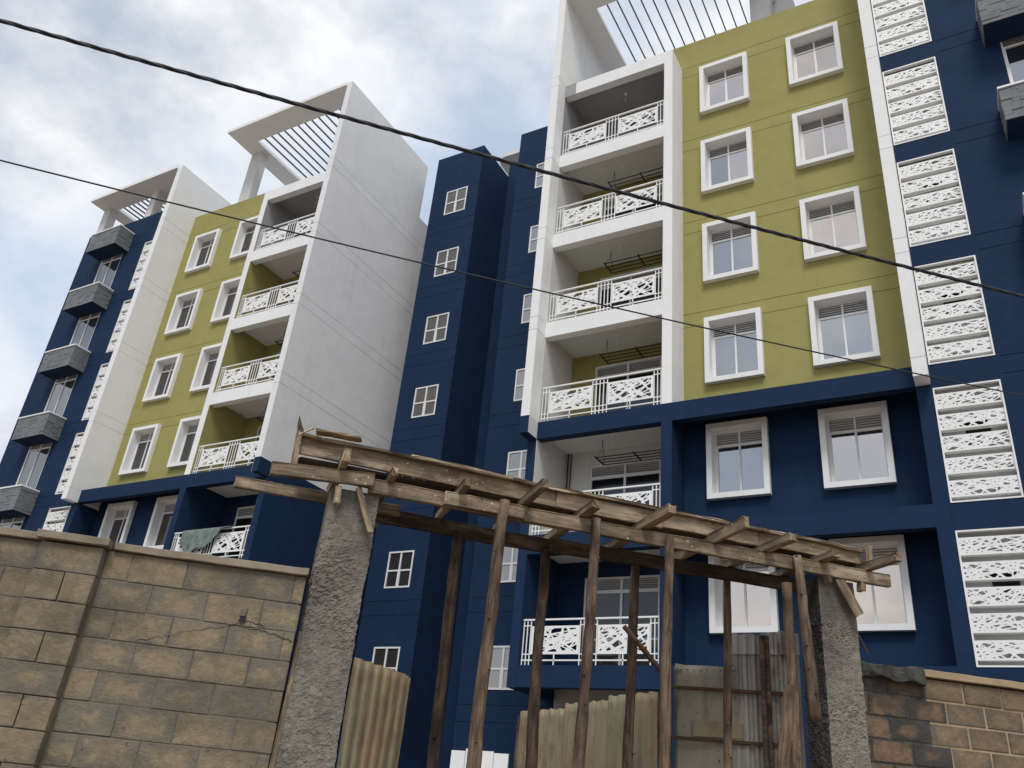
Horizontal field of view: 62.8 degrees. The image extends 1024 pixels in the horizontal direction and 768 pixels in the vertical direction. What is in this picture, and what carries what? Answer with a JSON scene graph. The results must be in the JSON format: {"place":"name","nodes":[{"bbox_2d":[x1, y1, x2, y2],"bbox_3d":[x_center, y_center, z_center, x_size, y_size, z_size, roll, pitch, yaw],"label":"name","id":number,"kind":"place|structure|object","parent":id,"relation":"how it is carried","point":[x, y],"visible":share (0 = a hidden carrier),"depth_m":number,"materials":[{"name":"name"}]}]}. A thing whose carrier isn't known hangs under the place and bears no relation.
{"place":"outdoors","nodes":[
{"label":"outdoors","id":0,"kind":"place"},
{"bbox_2d":[0,0,812,461],"label":"sky","id":1,"kind":"structure","parent":0,"point":[468,74],"materials":[{"name":"white"}]},
{"bbox_2d":[0,18,1023,297],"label":"overhead cable","id":2,"kind":"object","parent":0,"point":[240,88],"visible":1,"depth_m":7.24,"materials":[{"name":"black rubber"}]},
{"bbox_2d":[0,159,1023,395],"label":"overhead cable","id":3,"kind":"object","parent":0,"point":[481,276],"visible":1,"depth_m":6.70,"materials":[{"name":"black rubber"}]},
{"bbox_2d":[861,660,1023,767],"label":"boundary wall","id":4,"kind":"structure","parent":0,"point":[918,717],"depth_m":7.77,"materials":[{"name":"brown brick"}]},
{"label":"ground","id":5,"kind":"structure","parent":0,"visible":0},
{"bbox_2d":[0,527,309,767],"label":"boundary wall","id":6,"kind":"structure","parent":5,"relation":"on","point":[117,655],"depth_m":6.15,"materials":[{"name":"beige stone"}]},
{"bbox_2d":[0,81,427,767],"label":"apartment building","id":7,"kind":"structure","parent":5,"relation":"on","point":[168,371],"depth_m":31.67,"materials":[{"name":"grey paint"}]},
{"bbox_2d":[0,516,24,528],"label":"window","id":8,"kind":"structure","parent":7,"relation":"in","point":[16,523],"depth_m":31.49,"materials":[{"name":"grey glass"}]},
{"bbox_2d":[15,442,52,488],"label":"window","id":9,"kind":"structure","parent":7,"relation":"in","point":[34,462],"depth_m":32.60,"materials":[{"name":"grey glass"}]},
{"bbox_2d":[44,374,77,415],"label":"window","id":10,"kind":"structure","parent":7,"relation":"in","point":[62,388],"depth_m":34.01,"materials":[{"name":"grey glass"}]},
{"bbox_2d":[69,312,100,348],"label":"window","id":11,"kind":"structure","parent":7,"relation":"in","point":[86,325],"depth_m":35.42,"materials":[{"name":"grey glass"}]},
{"bbox_2d":[93,254,122,287],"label":"window","id":12,"kind":"structure","parent":7,"relation":"in","point":[108,267],"depth_m":36.82,"materials":[{"name":"grey glass"}]},
{"bbox_2d":[98,501,137,543],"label":"window","id":13,"kind":"structure","parent":7,"relation":"in","point":[116,529],"depth_m":29.89,"materials":[{"name":"white paint"}]},
{"bbox_2d":[118,423,161,475],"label":"window","id":14,"kind":"structure","parent":7,"relation":"in","point":[138,454],"depth_m":31.15,"materials":[{"name":"white paint"}]},
{"bbox_2d":[143,495,177,548],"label":"window","id":15,"kind":"structure","parent":7,"relation":"in","point":[157,531],"depth_m":28.70,"materials":[{"name":"white paint"}]},
{"bbox_2d":[142,353,183,402],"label":"window","id":16,"kind":"structure","parent":7,"relation":"in","point":[160,385],"depth_m":32.54,"materials":[{"name":"white paint"}]},
{"bbox_2d":[167,415,200,468],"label":"window","id":17,"kind":"structure","parent":7,"relation":"in","point":[183,442],"depth_m":30.07,"materials":[{"name":"white paint"}]},
{"bbox_2d":[164,288,203,335],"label":"window","id":18,"kind":"structure","parent":7,"relation":"in","point":[181,319],"depth_m":33.93,"materials":[{"name":"white paint"}]},
{"bbox_2d":[184,228,221,273],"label":"window","id":19,"kind":"structure","parent":7,"relation":"in","point":[200,258],"depth_m":35.32,"materials":[{"name":"white paint"}]},
{"bbox_2d":[189,343,221,392],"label":"window","id":20,"kind":"structure","parent":7,"relation":"in","point":[204,371],"depth_m":31.46,"materials":[{"name":"white paint"}]},
{"bbox_2d":[179,526,233,551],"bbox_3d":[-9.465,4.832,25.794,2.127,0.860,0.234,-10,-31,28],"label":"tarpaulin","id":21,"kind":"object","parent":7,"relation":"on","point":[190,540],"visible":0.97,"depth_m":25.91,"materials":[{"name":"green fabric"}]},
{"bbox_2d":[210,276,240,323],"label":"window","id":22,"kind":"structure","parent":7,"relation":"in","point":[224,302],"depth_m":32.86,"materials":[{"name":"white paint"}]},
{"bbox_2d":[226,506,254,557],"bbox_3d":[-8.471,5.100,27.361,2.001,2.400,0.070,-10,-31,28],"label":"sliding door","id":23,"kind":"structure","parent":7,"relation":"in","point":[244,520],"depth_m":27.90,"materials":[{"name":"white glass"}]},
{"bbox_2d":[229,215,258,259],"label":"window","id":24,"kind":"structure","parent":7,"relation":"in","point":[241,245],"depth_m":34.23,"materials":[{"name":"white paint"}]},
{"bbox_2d":[249,426,261,464],"bbox_3d":[-8.202,2.440,28.744,2.001,2.400,0.070,-10,-31,28],"label":"sliding door","id":25,"kind":"structure","parent":7,"relation":"in","point":[258,434],"depth_m":29.50,"materials":[{"name":"white glass"}]},
{"bbox_2d":[255,406,266,421],"bbox_3d":[-7.765,0.883,28.512,1.915,0.585,0.560,-10,-31,28],"label":"drying rack","id":26,"kind":"object","parent":7,"relation":"hanging from","point":[258,417],"visible":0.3,"depth_m":28.70,"materials":[{"name":"black metal"}]},
{"bbox_2d":[270,352,280,380],"bbox_3d":[-7.933,-0.220,30.127,2.001,2.400,0.070,-10,-31,28],"label":"sliding door","id":27,"kind":"structure","parent":7,"relation":"in","point":[273,376],"depth_m":30.83,"materials":[{"name":"white glass"}]},
{"bbox_2d":[269,631,301,767],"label":"timber plank","id":28,"kind":"object","parent":5,"relation":"on","point":[279,731],"visible":0.43,"depth_m":6.20,"materials":[{"name":"wood"}]},
{"bbox_2d":[274,487,379,767],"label":"gate pillar","id":29,"kind":"structure","parent":5,"relation":"on","point":[310,733],"depth_m":6.43,"materials":[{"name":"grey concrete"}]},
{"bbox_2d":[233,416,902,617],"bbox_3d":[0.651,1.296,7.593,6.172,0.936,1.448,12,-28,-12],"label":"timber formwork","id":30,"kind":"object","parent":29,"relation":"on","point":[446,487],"visible":0.98,"depth_m":7.52,"materials":[{"name":"brown wood"}]},
{"bbox_2d":[793,555,822,722],"bbox_3d":[2.635,2.249,7.511,0.112,1.445,0.122,10,-27,-14],"label":"prop pole","id":31,"kind":"object","parent":30,"relation":"attached to","point":[814,708],"visible":1,"depth_m":7.44,"materials":[{"name":"brown wood"}]},
{"bbox_2d":[337,657,410,767],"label":"corrugated sheet","id":32,"kind":"object","parent":5,"relation":"on","point":[374,718],"visible":1,"depth_m":6.55,"materials":[{"name":"beige metal"}]},
{"bbox_2d":[336,145,508,767],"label":"service tower","id":33,"kind":"structure","parent":5,"relation":"on","point":[438,411],"depth_m":29.72,"materials":[{"name":"blue paint"}]},
{"bbox_2d":[372,647,399,670],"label":"window","id":34,"kind":"structure","parent":33,"relation":"in","point":[388,657],"depth_m":25.60,"materials":[{"name":"white metal"}]},
{"bbox_2d":[384,550,414,587],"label":"window","id":35,"kind":"structure","parent":33,"relation":"in","point":[399,566],"depth_m":26.86,"materials":[{"name":"white metal"}]},
{"bbox_2d":[411,384,438,417],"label":"window","id":36,"kind":"structure","parent":33,"relation":"in","point":[425,398],"depth_m":29.63,"materials":[{"name":"white glass"}]},
{"bbox_2d":[423,312,449,344],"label":"window","id":37,"kind":"structure","parent":33,"relation":"in","point":[436,325],"depth_m":31.02,"materials":[{"name":"white glass"}]},
{"bbox_2d":[434,246,458,276],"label":"window","id":38,"kind":"structure","parent":33,"relation":"in","point":[447,258],"depth_m":32.41,"materials":[{"name":"white glass"}]},
{"bbox_2d":[444,186,467,214],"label":"window","id":39,"kind":"structure","parent":33,"relation":"in","point":[455,199],"depth_m":33.78,"materials":[{"name":"white glass"}]},
{"bbox_2d":[426,533,462,767],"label":"prop pole","id":40,"kind":"object","parent":5,"relation":"on","point":[435,736],"visible":1,"depth_m":7.13,"materials":[{"name":"brown wood"}]},
{"bbox_2d":[439,149,519,767],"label":"stair core","id":41,"kind":"object","parent":5,"relation":"on","point":[456,659],"visible":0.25,"depth_m":30.08,"materials":[{"name":"blue paint"}]},
{"bbox_2d":[450,748,508,767],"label":"white hoarding","id":42,"kind":"object","parent":5,"relation":"on","point":[458,759],"visible":0.75,"depth_m":18.09,"materials":[{"name":"metal"}]},
{"bbox_2d":[466,499,509,767],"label":"prop pole","id":43,"kind":"object","parent":5,"relation":"on","point":[474,752],"visible":1,"depth_m":6.65,"materials":[{"name":"brown wood"}]},
{"bbox_2d":[452,126,547,767],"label":"service tower","id":44,"kind":"structure","parent":5,"relation":"on","point":[506,448],"depth_m":26.87,"materials":[{"name":"blue paint"}]},
{"bbox_2d":[488,646,512,689],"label":"window","id":45,"kind":"structure","parent":44,"relation":"in","point":[500,657],"depth_m":23.59,"materials":[{"name":"white glass"}]},
{"bbox_2d":[500,547,517,582],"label":"window","id":46,"kind":"structure","parent":44,"relation":"in","point":[510,555],"depth_m":24.95,"materials":[{"name":"white glass"}]},
{"bbox_2d":[506,450,526,478],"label":"window","id":47,"kind":"structure","parent":44,"relation":"in","point":[516,462],"depth_m":26.47,"materials":[{"name":"white glass"}]},
{"bbox_2d":[513,368,524,400],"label":"window","id":48,"kind":"structure","parent":44,"relation":"in","point":[520,373],"depth_m":27.86,"materials":[{"name":"white glass"}]},
{"bbox_2d":[521,293,531,323],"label":"window","id":49,"kind":"structure","parent":44,"relation":"in","point":[526,310],"depth_m":29.24,"materials":[{"name":"white glass"}]},
{"bbox_2d":[528,225,538,252],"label":"window","id":50,"kind":"structure","parent":44,"relation":"in","point":[534,229],"depth_m":30.63,"materials":[{"name":"white glass"}]},
{"bbox_2d":[535,162,544,188],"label":"window","id":51,"kind":"structure","parent":44,"relation":"in","point":[539,176],"depth_m":31.97,"materials":[{"name":"white glass"}]},
{"bbox_2d":[525,549,549,767],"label":"prop pole","id":52,"kind":"object","parent":5,"relation":"on","point":[534,706],"visible":1,"depth_m":7.34,"materials":[{"name":"brown wood"}]},
{"bbox_2d":[513,691,659,767],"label":"sheet fence","id":53,"kind":"object","parent":5,"relation":"on","point":[556,734],"visible":0.77,"depth_m":8.93,"materials":[{"name":"beige metal"}]},
{"bbox_2d":[572,517,600,767],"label":"prop pole","id":54,"kind":"object","parent":5,"relation":"on","point":[580,739],"visible":1,"depth_m":6.82,"materials":[{"name":"brown wood"}]},
{"bbox_2d":[622,565,639,767],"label":"prop pole","id":55,"kind":"object","parent":5,"relation":"on","point":[628,753],"visible":0.98,"depth_m":7.55,"materials":[{"name":"brown wood"}]},
{"bbox_2d":[622,625,660,672],"bbox_3d":[1.171,2.366,7.486,0.521,0.054,0.062,50,-30,8],"label":"diagonal brace","id":56,"kind":"object","parent":55,"relation":"attached to","point":[644,650],"visible":0.97,"depth_m":7.47,"materials":[{"name":"brown wood"}]},
{"bbox_2d":[658,534,673,767],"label":"prop pole","id":57,"kind":"object","parent":5,"relation":"on","point":[665,710],"visible":1,"depth_m":6.99,"materials":[{"name":"brown wood"}]},
{"bbox_2d":[723,579,732,767],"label":"prop pole","id":58,"kind":"object","parent":5,"relation":"on","point":[727,705],"visible":1,"depth_m":7.82,"materials":[{"name":"brown wood"}]},
{"bbox_2d":[670,630,806,767],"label":"gate leaf","id":59,"kind":"object","parent":5,"relation":"on","point":[759,677],"visible":0.81,"depth_m":8.14,"materials":[{"name":"grey metal"}]},
{"bbox_2d":[506,0,1023,767],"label":"apartment building","id":60,"kind":"structure","parent":5,"relation":"on","point":[890,130],"depth_m":20.10,"materials":[{"name":"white paint"}]},
{"bbox_2d":[581,575,659,664],"bbox_3d":[2.588,5.772,19.951,1.966,2.400,0.070,-10,-31,28],"label":"sliding door","id":61,"kind":"structure","parent":60,"relation":"in","point":[609,602],"depth_m":20.07,"materials":[{"name":"white glass"}]},
{"bbox_2d":[589,459,660,506],"bbox_3d":[2.858,3.112,21.334,1.966,2.400,0.070,-10,-31,28],"label":"sliding door","id":62,"kind":"structure","parent":60,"relation":"in","point":[650,476],"depth_m":21.63,"materials":[{"name":"white glass"}]},
{"bbox_2d":[594,440,660,465],"bbox_3d":[3.081,1.593,21.215,1.915,0.585,0.560,-10,-31,28],"label":"drying rack","id":63,"kind":"object","parent":60,"relation":"hanging from","point":[633,452],"visible":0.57,"depth_m":21.15,"materials":[{"name":"black metal"}]},
{"bbox_2d":[593,356,661,413],"bbox_3d":[3.127,0.452,22.718,1.966,2.400,0.070,-10,-31,28],"label":"sliding door","id":64,"kind":"structure","parent":60,"relation":"in","point":[628,363],"depth_m":22.97,"materials":[{"name":"white glass"}]},
{"bbox_2d":[598,265,661,311],"bbox_3d":[3.396,-2.207,24.101,1.966,2.400,0.070,-10,-31,28],"label":"sliding door","id":65,"kind":"structure","parent":60,"relation":"in","point":[660,276],"depth_m":24.36,"materials":[{"name":"white metal"}]},
{"bbox_2d":[599,340,661,363],"bbox_3d":[3.350,-1.067,22.599,1.915,0.585,0.560,-10,-31,28],"label":"drying rack","id":66,"kind":"object","parent":60,"relation":"hanging from","point":[608,356],"visible":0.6,"depth_m":22.54,"materials":[{"name":"black metal"}]},
{"bbox_2d":[603,184,661,221],"bbox_3d":[3.665,-4.867,25.484,1.966,2.400,0.070,-10,-31,28],"label":"sliding door","id":67,"kind":"structure","parent":60,"relation":"in","point":[651,205],"depth_m":25.83,"materials":[{"name":"white metal"}]},
{"bbox_2d":[604,250,662,273],"bbox_3d":[3.619,-3.726,23.982,1.915,0.585,0.560,-10,-31,28],"label":"drying rack","id":68,"kind":"object","parent":60,"relation":"hanging from","point":[640,258],"visible":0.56,"depth_m":23.91,"materials":[{"name":"black metal"}]},
{"bbox_2d":[607,167,662,188],"bbox_3d":[3.888,-6.386,25.365,1.915,0.585,0.560,-10,-31,28],"label":"drying rack","id":69,"kind":"object","parent":60,"relation":"hanging from","point":[640,173],"visible":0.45,"depth_m":25.23,"materials":[{"name":"black metal"}]},
{"bbox_2d":[699,51,749,115],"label":"window","id":70,"kind":"structure","parent":60,"relation":"in","point":[732,90],"depth_m":25.09,"materials":[{"name":"white paint"}]},
{"bbox_2d":[700,127,753,194],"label":"window","id":71,"kind":"structure","parent":60,"relation":"in","point":[735,168],"depth_m":23.69,"materials":[{"name":"white paint"}]},
{"bbox_2d":[702,211,759,283],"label":"window","id":72,"kind":"structure","parent":60,"relation":"in","point":[738,256],"depth_m":22.30,"materials":[{"name":"white paint"}]},
{"bbox_2d":[704,307,764,384],"bbox_3d":[5.531,-0.885,20.842,1.430,1.880,0.385,-10,-31,28],"label":"window","id":73,"kind":"structure","parent":60,"relation":"in","point":[727,358],"depth_m":20.91,"materials":[{"name":"white paint"}]},
{"bbox_2d":[706,416,771,500],"bbox_3d":[5.262,1.774,19.458,1.430,1.880,0.385,-10,-31,28],"label":"window","id":74,"kind":"structure","parent":60,"relation":"in","point":[740,469],"depth_m":19.51,"materials":[{"name":"white paint"}]},
{"bbox_2d":[708,556,779,634],"bbox_3d":[4.992,4.434,18.075,1.430,1.880,0.385,-10,-31,28],"label":"window","id":75,"kind":"structure","parent":60,"relation":"in","point":[754,609],"depth_m":17.98,"materials":[{"name":"white paint"}]},
{"bbox_2d":[785,21,843,87],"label":"window","id":76,"kind":"structure","parent":60,"relation":"in","point":[826,60],"depth_m":23.89,"materials":[{"name":"white paint"}]},
{"bbox_2d":[792,98,854,169],"bbox_3d":[8.309,-6.598,22.417,1.430,1.880,0.385,-10,-31,28],"label":"window","id":77,"kind":"structure","parent":60,"relation":"in","point":[834,141],"depth_m":22.50,"materials":[{"name":"white paint"}]},
{"bbox_2d":[799,186,866,262],"bbox_3d":[8.040,-3.938,21.033,1.430,1.880,0.385,-10,-31,28],"label":"window","id":78,"kind":"structure","parent":60,"relation":"in","point":[844,229],"depth_m":21.12,"materials":[{"name":"white paint"}]},
{"bbox_2d":[808,285,880,367],"bbox_3d":[7.770,-1.278,19.650,1.430,1.880,0.385,-10,-31,28],"label":"window","id":79,"kind":"structure","parent":60,"relation":"in","point":[852,335],"depth_m":19.72,"materials":[{"name":"white paint"}]},
{"bbox_2d":[817,400,896,490],"bbox_3d":[7.501,1.381,18.267,1.430,1.880,0.385,-10,-31,28],"label":"window","id":80,"kind":"structure","parent":60,"relation":"in","point":[856,457],"depth_m":18.32,"materials":[{"name":"white paint"}]},
{"bbox_2d":[829,534,915,631],"bbox_3d":[7.232,4.041,16.884,1.430,1.880,0.385,-10,-31,28],"label":"window","id":81,"kind":"structure","parent":60,"relation":"in","point":[890,609],"depth_m":16.76,"materials":[{"name":"white paint"}]},
{"bbox_2d":[1000,35,1023,82],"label":"window","id":82,"kind":"structure","parent":60,"relation":"in","point":[1012,49],"depth_m":19.66,"materials":[{"name":"grey glass"}]},
{"bbox_2d":[782,582,800,767],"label":"prop pole","id":83,"kind":"object","parent":5,"relation":"on","point":[790,657],"visible":0.88,"depth_m":7.43,"materials":[{"name":"brown wood"}]},
{"bbox_2d":[777,683,795,767],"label":"prop pole","id":84,"kind":"object","parent":83,"relation":"attached to","point":[785,740],"visible":1,"depth_m":7.07,"materials":[{"name":"brown wood"}]},
{"bbox_2d":[801,577,871,767],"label":"gate pillar","id":85,"kind":"structure","parent":5,"relation":"on","point":[838,737],"depth_m":7.56,"materials":[{"name":"grey concrete"}]},
{"bbox_2d":[854,628,868,653],"bbox_3d":[3.224,2.366,7.735,0.120,0.220,0.025,10,-28,-8],"label":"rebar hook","id":86,"kind":"object","parent":85,"relation":"attached to","point":[861,640],"visible":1,"depth_m":7.73,"materials":[{"name":"metal"}]}
]}

